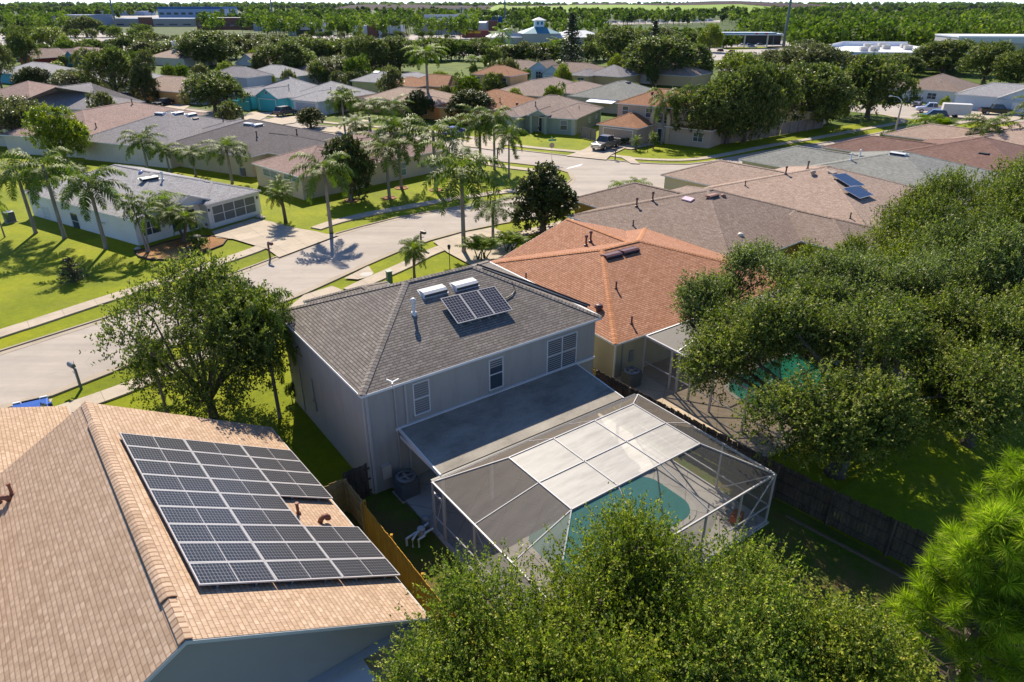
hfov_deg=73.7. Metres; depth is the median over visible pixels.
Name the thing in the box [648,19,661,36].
norfolk pine
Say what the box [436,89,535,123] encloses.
rust roof house
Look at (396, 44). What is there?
oak
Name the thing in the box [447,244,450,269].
yard lamp
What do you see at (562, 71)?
garden tree
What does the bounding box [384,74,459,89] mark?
orange brown house
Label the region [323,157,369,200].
queen palm
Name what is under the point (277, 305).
kerb
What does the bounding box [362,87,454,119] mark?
arched window house
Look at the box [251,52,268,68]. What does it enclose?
garden tree
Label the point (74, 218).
window
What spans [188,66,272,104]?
grey twostorey house
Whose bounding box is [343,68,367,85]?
oak
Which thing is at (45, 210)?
window
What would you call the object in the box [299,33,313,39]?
oak
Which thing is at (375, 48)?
oak
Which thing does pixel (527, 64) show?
brown roof house
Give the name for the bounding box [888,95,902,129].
street light
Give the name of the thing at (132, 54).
garden tree
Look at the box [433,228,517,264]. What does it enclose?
driveway
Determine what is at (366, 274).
manhole
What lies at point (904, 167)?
green roof house
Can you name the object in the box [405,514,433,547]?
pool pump
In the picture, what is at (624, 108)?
window
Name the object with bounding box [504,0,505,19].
power pole
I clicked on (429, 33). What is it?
oak
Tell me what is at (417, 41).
oak
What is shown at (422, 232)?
mailbox
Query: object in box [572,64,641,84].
bluegrey roof house
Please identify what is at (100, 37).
car park
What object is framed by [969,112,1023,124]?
driveway
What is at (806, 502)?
wooden fence
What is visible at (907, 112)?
side street
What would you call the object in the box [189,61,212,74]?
garden tree
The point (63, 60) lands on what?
garden tree
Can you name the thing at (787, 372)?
swimming pool
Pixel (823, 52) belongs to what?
oak
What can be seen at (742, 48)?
verge
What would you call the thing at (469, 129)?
queen palm
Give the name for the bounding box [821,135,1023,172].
redbrown roof house
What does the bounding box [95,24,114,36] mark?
oak
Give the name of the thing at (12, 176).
queen palm
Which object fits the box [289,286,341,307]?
driveway
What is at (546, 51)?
oak
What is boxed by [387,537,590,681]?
oak tree
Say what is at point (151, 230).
window
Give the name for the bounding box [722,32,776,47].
canopy
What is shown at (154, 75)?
yellow wall house
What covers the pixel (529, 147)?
pavement
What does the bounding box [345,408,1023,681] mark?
back yard
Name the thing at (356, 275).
drain apron
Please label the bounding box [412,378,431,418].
window
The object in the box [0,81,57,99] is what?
edge sand roof house
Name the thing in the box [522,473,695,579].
swimming pool
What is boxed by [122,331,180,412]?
queen palm
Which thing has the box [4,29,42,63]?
oak
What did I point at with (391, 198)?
mulch ring
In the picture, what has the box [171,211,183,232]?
window
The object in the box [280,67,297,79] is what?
garden tree
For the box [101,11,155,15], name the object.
white roof shed
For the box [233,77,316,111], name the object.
turquoise house
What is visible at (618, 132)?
garage door
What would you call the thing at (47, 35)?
tree
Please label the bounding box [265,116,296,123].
driveway
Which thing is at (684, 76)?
oak shaded house
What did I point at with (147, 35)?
oak
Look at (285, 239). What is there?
driveway
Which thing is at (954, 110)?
box trailer
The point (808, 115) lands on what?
gate house
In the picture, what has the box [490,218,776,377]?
orange roof house
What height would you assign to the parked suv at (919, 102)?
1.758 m
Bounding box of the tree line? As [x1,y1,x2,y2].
[0,0,1023,8]
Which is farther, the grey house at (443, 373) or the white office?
the white office
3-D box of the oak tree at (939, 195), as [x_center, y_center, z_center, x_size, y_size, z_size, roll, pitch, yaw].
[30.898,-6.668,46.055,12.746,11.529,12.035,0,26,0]
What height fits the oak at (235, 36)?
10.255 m
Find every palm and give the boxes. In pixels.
[0,146,80,238]
[0,148,61,233]
[0,195,7,236]
[40,163,135,248]
[115,193,160,251]
[116,124,165,168]
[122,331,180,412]
[141,189,185,220]
[144,141,182,172]
[149,202,207,241]
[170,144,210,175]
[198,136,250,183]
[229,275,297,418]
[263,174,294,222]
[288,150,354,233]
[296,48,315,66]
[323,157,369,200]
[324,84,362,129]
[335,114,374,132]
[347,96,386,130]
[354,131,416,197]
[370,106,422,187]
[373,94,414,130]
[396,116,464,188]
[397,235,426,278]
[401,43,449,92]
[416,139,507,251]
[452,104,503,168]
[454,234,506,260]
[463,54,482,63]
[464,194,522,236]
[470,105,513,169]
[489,26,512,44]
[492,118,528,178]
[493,230,530,252]
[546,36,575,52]
[607,180,629,188]
[628,176,652,184]
[629,134,642,149]
[647,87,680,144]
[648,131,659,148]
[657,96,686,122]
[904,113,943,128]
[924,114,960,125]
[958,111,1023,135]
[1011,95,1023,119]
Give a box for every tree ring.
[344,198,358,202]
[395,186,407,189]
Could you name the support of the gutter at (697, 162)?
on the ground at (30, 280)
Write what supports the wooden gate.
on the back yard at (838, 566)
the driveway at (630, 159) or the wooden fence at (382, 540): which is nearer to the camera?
the wooden fence at (382, 540)
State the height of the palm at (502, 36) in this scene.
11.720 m
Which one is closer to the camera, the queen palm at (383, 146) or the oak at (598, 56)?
the queen palm at (383, 146)
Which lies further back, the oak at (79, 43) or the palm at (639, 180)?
the oak at (79, 43)
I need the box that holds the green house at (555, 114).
[490,95,603,134]
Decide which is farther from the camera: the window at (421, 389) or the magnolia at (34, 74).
the magnolia at (34, 74)
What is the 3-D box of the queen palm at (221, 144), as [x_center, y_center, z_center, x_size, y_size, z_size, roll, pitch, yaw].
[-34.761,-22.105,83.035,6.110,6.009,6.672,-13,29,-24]
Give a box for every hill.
[335,1,877,9]
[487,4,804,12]
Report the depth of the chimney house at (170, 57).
240.25 m
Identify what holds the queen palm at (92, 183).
on the ground at (30, 280)
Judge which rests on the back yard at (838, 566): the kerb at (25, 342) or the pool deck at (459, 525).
the pool deck at (459, 525)
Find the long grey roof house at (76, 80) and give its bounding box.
[44,69,110,85]
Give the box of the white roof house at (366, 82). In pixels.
[350,71,425,92]
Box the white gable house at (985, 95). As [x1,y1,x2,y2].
[954,82,1023,114]
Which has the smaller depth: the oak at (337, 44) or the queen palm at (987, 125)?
the queen palm at (987, 125)
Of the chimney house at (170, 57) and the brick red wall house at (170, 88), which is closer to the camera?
the brick red wall house at (170, 88)
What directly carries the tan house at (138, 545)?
on the ground at (30, 280)
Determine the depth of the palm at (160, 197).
63.81 m
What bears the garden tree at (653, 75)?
on the back lots
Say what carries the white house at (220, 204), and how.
on the ground at (30, 280)
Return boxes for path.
[626,142,654,148]
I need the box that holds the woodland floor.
[0,5,984,47]
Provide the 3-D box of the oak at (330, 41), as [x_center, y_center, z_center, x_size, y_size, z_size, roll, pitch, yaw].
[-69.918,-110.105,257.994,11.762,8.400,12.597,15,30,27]
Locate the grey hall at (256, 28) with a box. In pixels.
[253,24,278,30]
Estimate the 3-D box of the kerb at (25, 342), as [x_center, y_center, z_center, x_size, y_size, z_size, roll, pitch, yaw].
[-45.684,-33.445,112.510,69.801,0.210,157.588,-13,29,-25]
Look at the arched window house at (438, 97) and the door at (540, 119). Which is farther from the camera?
the arched window house at (438, 97)
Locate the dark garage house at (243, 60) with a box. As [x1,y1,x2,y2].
[234,53,279,67]
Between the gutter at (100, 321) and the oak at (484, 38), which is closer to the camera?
the gutter at (100, 321)
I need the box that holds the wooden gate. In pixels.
[343,463,371,498]
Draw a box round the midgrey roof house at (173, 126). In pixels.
[83,110,243,167]
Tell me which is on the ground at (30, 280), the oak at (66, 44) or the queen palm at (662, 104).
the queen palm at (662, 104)
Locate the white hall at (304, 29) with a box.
[287,23,333,35]
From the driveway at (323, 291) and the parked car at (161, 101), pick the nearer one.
the driveway at (323, 291)
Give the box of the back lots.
[0,54,1023,125]
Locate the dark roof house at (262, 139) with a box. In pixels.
[176,119,340,176]
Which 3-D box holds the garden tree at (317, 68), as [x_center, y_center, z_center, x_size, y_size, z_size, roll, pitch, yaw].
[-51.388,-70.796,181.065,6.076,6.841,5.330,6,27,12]
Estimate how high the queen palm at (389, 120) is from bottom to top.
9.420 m
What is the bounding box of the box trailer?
[941,102,972,117]
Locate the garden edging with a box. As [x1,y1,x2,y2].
[785,514,944,599]
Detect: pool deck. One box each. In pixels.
[393,413,768,644]
[615,347,908,462]
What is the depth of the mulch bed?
61.68 m
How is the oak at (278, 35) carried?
on the woodland floor
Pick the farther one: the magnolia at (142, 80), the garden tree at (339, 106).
the magnolia at (142, 80)
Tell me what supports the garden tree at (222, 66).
on the back lots
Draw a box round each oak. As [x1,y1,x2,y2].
[0,27,15,36]
[0,42,15,87]
[0,93,49,133]
[4,24,22,30]
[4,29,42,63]
[14,25,32,35]
[26,25,44,34]
[37,43,50,47]
[48,68,98,85]
[53,38,76,48]
[61,24,76,36]
[65,14,104,36]
[65,41,93,48]
[67,28,82,38]
[73,36,101,46]
[75,41,141,91]
[82,28,98,37]
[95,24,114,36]
[96,40,111,47]
[104,25,123,38]
[107,38,126,48]
[114,33,138,48]
[123,37,158,53]
[125,28,137,35]
[130,23,153,31]
[134,31,152,39]
[140,30,159,40]
[144,43,165,54]
[153,34,169,42]
[159,36,178,52]
[170,28,243,65]
[178,69,252,112]
[226,32,246,58]
[235,36,248,55]
[242,32,256,39]
[242,38,260,53]
[248,36,317,68]
[252,35,284,51]
[272,34,286,37]
[280,37,315,53]
[289,36,317,57]
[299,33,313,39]
[301,37,335,58]
[306,53,359,79]
[314,31,325,37]
[315,37,343,59]
[324,29,332,37]
[324,36,345,58]
[330,39,352,55]
[337,32,345,37]
[341,33,390,65]
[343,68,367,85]
[364,58,397,71]
[382,34,419,70]
[392,30,400,36]
[400,31,409,36]
[413,37,426,52]
[417,31,426,36]
[417,37,449,60]
[426,31,434,37]
[429,37,458,59]
[445,38,463,59]
[449,38,477,60]
[465,40,486,60]
[470,37,482,41]
[478,40,504,57]
[480,37,489,41]
[491,44,515,60]
[492,38,505,44]
[501,45,523,59]
[512,39,534,59]
[515,41,549,61]
[532,46,557,60]
[537,40,568,61]
[553,47,578,60]
[580,41,600,62]
[582,33,598,41]
[586,42,608,60]
[595,23,644,60]
[601,47,618,58]
[618,32,702,74]
[658,26,675,35]
[665,41,715,74]
[669,80,742,137]
[670,31,692,40]
[682,30,699,41]
[707,68,765,143]
[713,50,764,73]
[731,54,788,143]
[751,60,806,134]
[755,48,794,66]
[772,38,846,78]
[778,58,857,124]
[836,50,853,66]
[839,49,922,118]
[845,53,858,65]
[886,54,928,75]
[893,52,909,66]
[910,37,981,73]
[956,39,1017,83]
[989,47,1023,83]
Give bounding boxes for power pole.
[109,0,118,33]
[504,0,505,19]
[782,0,791,47]
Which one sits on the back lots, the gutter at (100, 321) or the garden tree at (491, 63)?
the garden tree at (491, 63)
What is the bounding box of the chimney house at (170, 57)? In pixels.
[151,40,216,66]
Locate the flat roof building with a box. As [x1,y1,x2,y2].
[829,41,957,69]
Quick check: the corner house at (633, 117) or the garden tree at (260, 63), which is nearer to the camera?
the corner house at (633, 117)
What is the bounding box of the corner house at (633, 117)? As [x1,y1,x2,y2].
[596,85,723,148]
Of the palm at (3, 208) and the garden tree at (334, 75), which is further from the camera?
the garden tree at (334, 75)
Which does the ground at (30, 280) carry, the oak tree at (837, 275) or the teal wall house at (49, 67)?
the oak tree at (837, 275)
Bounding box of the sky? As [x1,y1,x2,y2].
[0,0,1023,3]
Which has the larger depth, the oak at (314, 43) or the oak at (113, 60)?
the oak at (314, 43)
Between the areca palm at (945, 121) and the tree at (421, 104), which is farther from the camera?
the tree at (421, 104)
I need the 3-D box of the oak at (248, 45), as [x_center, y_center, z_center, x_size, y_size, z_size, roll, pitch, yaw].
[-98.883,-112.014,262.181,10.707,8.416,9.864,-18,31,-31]
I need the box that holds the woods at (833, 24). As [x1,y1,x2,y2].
[597,4,1023,48]
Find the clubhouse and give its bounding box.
[486,17,593,43]
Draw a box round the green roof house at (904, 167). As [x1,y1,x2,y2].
[738,145,1000,230]
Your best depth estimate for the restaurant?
434.45 m
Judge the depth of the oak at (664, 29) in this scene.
348.32 m
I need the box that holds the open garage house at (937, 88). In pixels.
[876,73,980,103]
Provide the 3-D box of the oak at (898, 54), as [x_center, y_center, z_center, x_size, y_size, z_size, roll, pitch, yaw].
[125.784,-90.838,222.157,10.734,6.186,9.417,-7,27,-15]
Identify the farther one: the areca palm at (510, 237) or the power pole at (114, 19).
the power pole at (114, 19)
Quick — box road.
[707,46,800,60]
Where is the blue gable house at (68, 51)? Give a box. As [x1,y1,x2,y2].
[61,47,129,65]
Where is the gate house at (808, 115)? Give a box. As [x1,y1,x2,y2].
[756,102,825,125]
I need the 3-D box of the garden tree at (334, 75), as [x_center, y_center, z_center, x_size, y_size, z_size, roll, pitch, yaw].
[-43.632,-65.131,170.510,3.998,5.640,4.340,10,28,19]
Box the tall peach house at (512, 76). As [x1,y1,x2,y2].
[471,65,529,91]
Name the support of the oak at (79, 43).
on the back lots
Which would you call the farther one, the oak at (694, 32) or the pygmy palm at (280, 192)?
the oak at (694, 32)
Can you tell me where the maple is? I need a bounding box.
[20,102,92,163]
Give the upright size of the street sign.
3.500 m
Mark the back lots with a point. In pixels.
(450, 66)
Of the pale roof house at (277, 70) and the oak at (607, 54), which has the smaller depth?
the pale roof house at (277, 70)
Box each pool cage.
[431,394,776,656]
[641,290,913,450]
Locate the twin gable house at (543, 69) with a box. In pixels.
[528,59,604,79]
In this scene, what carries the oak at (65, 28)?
on the car park at (100, 37)
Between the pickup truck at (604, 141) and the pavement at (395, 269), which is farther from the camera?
the pickup truck at (604, 141)
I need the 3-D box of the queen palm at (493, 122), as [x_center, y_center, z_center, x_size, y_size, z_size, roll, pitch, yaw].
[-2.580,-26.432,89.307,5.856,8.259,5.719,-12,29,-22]
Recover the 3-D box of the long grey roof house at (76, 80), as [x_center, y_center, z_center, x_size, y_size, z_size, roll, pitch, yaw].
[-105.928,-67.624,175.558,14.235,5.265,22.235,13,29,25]
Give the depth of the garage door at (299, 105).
135.75 m
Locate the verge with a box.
[722,46,765,49]
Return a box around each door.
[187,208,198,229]
[210,194,257,226]
[258,98,276,110]
[295,101,315,110]
[433,491,444,539]
[538,118,541,130]
[603,127,632,144]
[640,75,649,83]
[657,128,663,141]
[1011,103,1023,114]
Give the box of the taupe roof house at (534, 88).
[500,76,601,98]
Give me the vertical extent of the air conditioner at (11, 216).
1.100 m
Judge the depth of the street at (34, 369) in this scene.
59.27 m
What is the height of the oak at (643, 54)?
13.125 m
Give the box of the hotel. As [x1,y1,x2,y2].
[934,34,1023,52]
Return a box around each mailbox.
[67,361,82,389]
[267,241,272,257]
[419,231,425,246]
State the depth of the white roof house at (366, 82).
168.23 m
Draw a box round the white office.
[352,25,404,37]
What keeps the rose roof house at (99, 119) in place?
on the ground at (30, 280)
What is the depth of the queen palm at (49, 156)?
60.94 m
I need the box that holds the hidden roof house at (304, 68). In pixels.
[296,64,372,84]
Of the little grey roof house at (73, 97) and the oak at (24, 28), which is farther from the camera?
the oak at (24, 28)
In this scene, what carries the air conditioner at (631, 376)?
on the pool deck at (718, 418)
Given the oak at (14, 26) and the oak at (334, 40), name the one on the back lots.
the oak at (334, 40)
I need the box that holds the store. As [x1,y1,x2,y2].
[413,14,487,34]
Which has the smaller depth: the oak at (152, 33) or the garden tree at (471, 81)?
the garden tree at (471, 81)
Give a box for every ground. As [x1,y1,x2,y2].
[0,4,1023,681]
[813,419,1023,575]
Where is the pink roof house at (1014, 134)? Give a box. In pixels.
[883,124,1023,145]
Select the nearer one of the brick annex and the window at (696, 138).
the window at (696, 138)
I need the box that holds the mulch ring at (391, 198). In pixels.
[382,196,396,199]
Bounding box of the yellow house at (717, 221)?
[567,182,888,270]
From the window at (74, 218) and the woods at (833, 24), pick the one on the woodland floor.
the woods at (833, 24)
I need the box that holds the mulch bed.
[134,235,227,260]
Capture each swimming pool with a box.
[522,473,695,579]
[724,353,845,413]
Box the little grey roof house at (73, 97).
[24,82,144,114]
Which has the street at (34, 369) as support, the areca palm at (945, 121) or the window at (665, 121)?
the areca palm at (945, 121)
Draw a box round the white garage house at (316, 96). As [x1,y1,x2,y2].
[290,81,376,114]
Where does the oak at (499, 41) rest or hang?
on the car park
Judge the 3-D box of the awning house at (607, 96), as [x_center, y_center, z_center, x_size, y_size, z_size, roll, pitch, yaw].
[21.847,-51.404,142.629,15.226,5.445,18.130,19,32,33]
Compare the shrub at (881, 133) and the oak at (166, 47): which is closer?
the shrub at (881, 133)
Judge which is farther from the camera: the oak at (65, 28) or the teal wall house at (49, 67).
the oak at (65, 28)
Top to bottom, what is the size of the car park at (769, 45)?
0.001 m
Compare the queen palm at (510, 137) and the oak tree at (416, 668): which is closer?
the oak tree at (416, 668)
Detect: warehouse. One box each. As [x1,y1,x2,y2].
[53,14,113,27]
[157,7,237,17]
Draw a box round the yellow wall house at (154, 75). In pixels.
[100,73,162,91]
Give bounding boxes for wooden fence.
[324,479,366,535]
[362,500,495,676]
[580,127,595,140]
[595,370,950,572]
[720,117,823,143]
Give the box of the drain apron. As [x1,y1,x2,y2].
[345,266,373,278]
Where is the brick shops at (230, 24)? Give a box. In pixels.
[195,17,253,29]
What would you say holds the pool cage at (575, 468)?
on the pool deck at (459, 525)
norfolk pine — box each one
[56,256,92,284]
[556,12,586,63]
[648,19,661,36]
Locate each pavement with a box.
[0,246,266,338]
[57,348,208,412]
[268,115,579,152]
[311,156,553,229]
[343,246,444,289]
[515,219,573,235]
[610,113,906,160]
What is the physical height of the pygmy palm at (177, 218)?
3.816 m
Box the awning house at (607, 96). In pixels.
[568,80,653,113]
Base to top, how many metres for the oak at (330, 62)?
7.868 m
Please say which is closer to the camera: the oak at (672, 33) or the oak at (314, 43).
the oak at (314, 43)
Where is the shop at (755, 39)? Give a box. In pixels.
[726,33,782,43]
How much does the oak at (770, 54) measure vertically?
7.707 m
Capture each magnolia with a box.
[8,66,51,84]
[126,56,160,103]
[294,106,325,128]
[320,133,376,199]
[443,88,496,116]
[507,160,579,235]
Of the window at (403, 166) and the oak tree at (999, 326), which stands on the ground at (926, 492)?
the oak tree at (999, 326)
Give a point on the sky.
(1, 1)
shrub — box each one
[51,60,63,65]
[185,235,208,250]
[283,380,295,401]
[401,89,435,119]
[620,138,630,144]
[879,129,895,136]
[939,95,950,105]
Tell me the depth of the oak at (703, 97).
101.81 m
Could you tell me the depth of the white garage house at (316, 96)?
137.06 m
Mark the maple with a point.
(70, 133)
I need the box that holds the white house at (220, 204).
[24,164,261,245]
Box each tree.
[29,25,65,45]
[52,34,72,46]
[57,55,68,65]
[68,50,78,67]
[71,46,89,68]
[79,241,301,420]
[85,90,117,107]
[128,49,137,59]
[135,48,156,73]
[160,63,177,75]
[174,62,188,77]
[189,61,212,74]
[213,60,230,71]
[213,99,244,120]
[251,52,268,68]
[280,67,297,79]
[306,61,328,84]
[330,70,345,83]
[335,87,353,113]
[342,52,370,75]
[346,98,358,113]
[362,614,503,681]
[375,62,403,91]
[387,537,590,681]
[433,70,444,73]
[439,83,451,92]
[451,70,482,93]
[461,549,678,681]
[469,63,477,74]
[482,71,507,91]
[483,46,502,68]
[484,59,504,67]
[495,56,520,69]
[508,86,524,95]
[521,479,699,676]
[523,67,531,79]
[542,81,565,96]
[553,63,573,80]
[571,515,851,681]
[606,52,624,66]
[646,65,659,85]
[666,235,925,425]
[672,270,1023,483]
[696,22,724,49]
[716,571,958,681]
[769,228,974,345]
[815,241,1008,375]
[834,104,850,120]
[860,151,1023,291]
[870,279,1023,447]
[874,487,1023,681]
[900,200,1023,354]
[955,442,1023,569]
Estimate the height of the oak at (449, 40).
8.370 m
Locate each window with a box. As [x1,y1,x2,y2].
[41,206,50,219]
[69,212,80,228]
[141,221,162,237]
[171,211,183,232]
[262,168,277,178]
[283,173,299,183]
[401,162,406,175]
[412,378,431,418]
[488,356,504,392]
[536,71,541,78]
[546,331,577,372]
[560,120,567,130]
[622,106,628,114]
[645,108,652,117]
[656,112,666,123]
[692,132,702,142]
[779,116,787,125]
[926,93,936,99]
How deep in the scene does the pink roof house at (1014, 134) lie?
96.27 m
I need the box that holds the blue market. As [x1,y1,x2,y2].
[480,15,506,22]
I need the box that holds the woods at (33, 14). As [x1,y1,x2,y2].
[0,3,278,32]
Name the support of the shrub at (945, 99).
on the side street at (907, 112)
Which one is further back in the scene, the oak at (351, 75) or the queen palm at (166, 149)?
the oak at (351, 75)
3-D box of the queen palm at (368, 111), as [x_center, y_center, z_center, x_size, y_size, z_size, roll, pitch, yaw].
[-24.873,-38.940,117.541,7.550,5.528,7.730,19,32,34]
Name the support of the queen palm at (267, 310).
on the ground at (30, 280)
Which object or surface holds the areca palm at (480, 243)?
on the driveway at (468, 256)
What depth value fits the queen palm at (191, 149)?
86.32 m
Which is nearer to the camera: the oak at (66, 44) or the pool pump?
the pool pump
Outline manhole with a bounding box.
[360,272,372,275]
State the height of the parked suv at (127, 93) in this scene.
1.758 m
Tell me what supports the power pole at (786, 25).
on the road
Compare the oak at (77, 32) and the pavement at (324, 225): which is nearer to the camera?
the pavement at (324, 225)
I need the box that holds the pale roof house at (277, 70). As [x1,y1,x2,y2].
[257,65,314,83]
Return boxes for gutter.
[0,120,973,407]
[0,154,575,354]
[148,102,921,163]
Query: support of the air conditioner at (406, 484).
on the back yard at (838, 566)
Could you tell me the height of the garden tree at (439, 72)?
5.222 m
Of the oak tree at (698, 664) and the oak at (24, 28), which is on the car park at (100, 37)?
the oak at (24, 28)
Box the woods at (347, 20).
[241,5,775,37]
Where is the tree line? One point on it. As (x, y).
(313, 5)
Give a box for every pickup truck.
[591,134,620,150]
[915,102,941,112]
[978,103,1014,114]
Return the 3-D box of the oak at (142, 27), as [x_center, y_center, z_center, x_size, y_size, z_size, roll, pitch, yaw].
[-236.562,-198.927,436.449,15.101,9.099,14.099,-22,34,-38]
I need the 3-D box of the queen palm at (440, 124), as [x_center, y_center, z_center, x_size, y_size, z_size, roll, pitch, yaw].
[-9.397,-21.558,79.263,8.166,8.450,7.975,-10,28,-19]
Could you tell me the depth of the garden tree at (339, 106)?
135.75 m
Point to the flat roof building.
(860, 47)
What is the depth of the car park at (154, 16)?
1099.17 m
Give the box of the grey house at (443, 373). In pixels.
[281,260,636,520]
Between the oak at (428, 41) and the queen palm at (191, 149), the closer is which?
the queen palm at (191, 149)
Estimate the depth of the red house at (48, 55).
237.81 m
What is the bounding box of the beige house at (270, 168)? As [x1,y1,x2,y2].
[251,131,450,199]
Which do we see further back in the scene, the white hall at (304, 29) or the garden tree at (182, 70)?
the white hall at (304, 29)
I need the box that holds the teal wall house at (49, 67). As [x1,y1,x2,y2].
[1,62,75,83]
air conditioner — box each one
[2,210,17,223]
[240,168,245,176]
[392,468,419,503]
[621,366,641,387]
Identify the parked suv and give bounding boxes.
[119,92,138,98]
[273,105,296,115]
[910,96,922,105]
[919,109,949,117]
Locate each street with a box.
[0,103,968,404]
[851,104,1023,121]
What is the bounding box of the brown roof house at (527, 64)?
[486,59,536,79]
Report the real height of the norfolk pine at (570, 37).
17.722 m
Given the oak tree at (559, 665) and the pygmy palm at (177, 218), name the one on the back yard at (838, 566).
the oak tree at (559, 665)
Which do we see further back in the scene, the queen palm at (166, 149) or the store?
the store
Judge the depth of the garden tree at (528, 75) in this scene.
187.11 m
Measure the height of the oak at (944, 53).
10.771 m
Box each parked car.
[12,395,52,406]
[152,98,173,105]
[444,126,465,135]
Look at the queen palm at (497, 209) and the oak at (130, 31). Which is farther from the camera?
the oak at (130, 31)
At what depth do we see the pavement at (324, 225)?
73.65 m
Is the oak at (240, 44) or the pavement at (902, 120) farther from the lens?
the oak at (240, 44)
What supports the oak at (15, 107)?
on the ground at (30, 280)
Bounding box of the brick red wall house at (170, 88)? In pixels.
[126,75,189,104]
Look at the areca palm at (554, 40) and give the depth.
290.01 m
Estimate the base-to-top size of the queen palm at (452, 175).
10.034 m
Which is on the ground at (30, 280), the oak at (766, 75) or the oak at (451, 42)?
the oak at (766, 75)
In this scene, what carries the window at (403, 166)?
in the beige house at (270, 168)
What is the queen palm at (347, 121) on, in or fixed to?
on the ground at (30, 280)
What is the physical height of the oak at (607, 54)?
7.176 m
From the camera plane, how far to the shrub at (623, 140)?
106.30 m
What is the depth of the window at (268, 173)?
80.56 m
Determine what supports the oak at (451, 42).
on the back lots
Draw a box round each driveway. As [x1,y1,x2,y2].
[164,104,188,109]
[212,218,336,256]
[239,112,272,119]
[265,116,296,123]
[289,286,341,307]
[321,119,368,133]
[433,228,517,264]
[463,133,507,149]
[567,144,629,159]
[619,155,639,163]
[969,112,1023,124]
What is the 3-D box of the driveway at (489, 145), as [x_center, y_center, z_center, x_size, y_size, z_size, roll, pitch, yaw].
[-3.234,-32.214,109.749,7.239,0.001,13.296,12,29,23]
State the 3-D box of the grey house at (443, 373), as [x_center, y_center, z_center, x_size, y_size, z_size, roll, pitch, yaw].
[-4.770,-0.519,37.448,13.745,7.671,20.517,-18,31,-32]
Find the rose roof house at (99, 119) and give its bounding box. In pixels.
[0,99,207,157]
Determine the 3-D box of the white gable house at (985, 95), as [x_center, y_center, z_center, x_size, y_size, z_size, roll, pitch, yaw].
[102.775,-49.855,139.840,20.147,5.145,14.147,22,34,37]
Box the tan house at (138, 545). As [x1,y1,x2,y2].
[0,401,430,681]
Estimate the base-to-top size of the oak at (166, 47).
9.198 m
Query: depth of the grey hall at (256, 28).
533.70 m
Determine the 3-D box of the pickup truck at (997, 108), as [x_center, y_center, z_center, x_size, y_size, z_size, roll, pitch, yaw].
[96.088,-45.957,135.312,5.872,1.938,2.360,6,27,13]
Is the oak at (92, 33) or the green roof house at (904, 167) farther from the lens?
the oak at (92, 33)
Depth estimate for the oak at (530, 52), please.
247.28 m
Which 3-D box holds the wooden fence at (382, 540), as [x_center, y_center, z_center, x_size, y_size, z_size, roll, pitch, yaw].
[-1.998,9.839,23.137,0.210,1.820,14.071,-18,31,-31]
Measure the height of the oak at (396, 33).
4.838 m
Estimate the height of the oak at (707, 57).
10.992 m
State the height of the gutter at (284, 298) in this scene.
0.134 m
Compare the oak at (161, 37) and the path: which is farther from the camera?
the oak at (161, 37)
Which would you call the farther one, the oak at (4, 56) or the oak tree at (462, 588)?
the oak at (4, 56)
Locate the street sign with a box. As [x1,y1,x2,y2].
[549,136,555,162]
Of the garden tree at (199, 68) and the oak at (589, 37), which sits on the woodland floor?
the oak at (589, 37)
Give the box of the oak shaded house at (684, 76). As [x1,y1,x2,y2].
[640,62,712,86]
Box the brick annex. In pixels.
[488,21,497,30]
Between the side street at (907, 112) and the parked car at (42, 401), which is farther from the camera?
the side street at (907, 112)
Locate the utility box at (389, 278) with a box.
[385,269,392,283]
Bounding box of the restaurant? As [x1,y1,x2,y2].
[461,30,488,37]
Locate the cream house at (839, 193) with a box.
[660,160,926,244]
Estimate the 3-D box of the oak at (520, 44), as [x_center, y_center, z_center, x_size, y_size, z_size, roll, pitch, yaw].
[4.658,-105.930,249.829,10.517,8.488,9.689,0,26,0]
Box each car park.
[0,29,125,46]
[115,15,158,17]
[312,35,479,39]
[604,20,719,24]
[721,40,792,47]
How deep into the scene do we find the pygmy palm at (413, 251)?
53.58 m
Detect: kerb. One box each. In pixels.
[0,136,571,351]
[1,121,972,407]
[150,103,950,164]
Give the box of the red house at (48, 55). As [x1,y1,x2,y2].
[19,48,66,65]
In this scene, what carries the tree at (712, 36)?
on the woodland floor
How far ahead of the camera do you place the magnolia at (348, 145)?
74.26 m
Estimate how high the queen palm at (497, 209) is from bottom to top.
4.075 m
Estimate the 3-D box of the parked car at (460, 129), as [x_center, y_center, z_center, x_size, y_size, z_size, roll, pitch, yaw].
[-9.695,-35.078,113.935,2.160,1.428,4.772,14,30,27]
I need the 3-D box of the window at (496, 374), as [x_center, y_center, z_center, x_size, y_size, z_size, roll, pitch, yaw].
[-0.752,1.589,32.681,0.924,1.735,0.110,-18,31,-32]

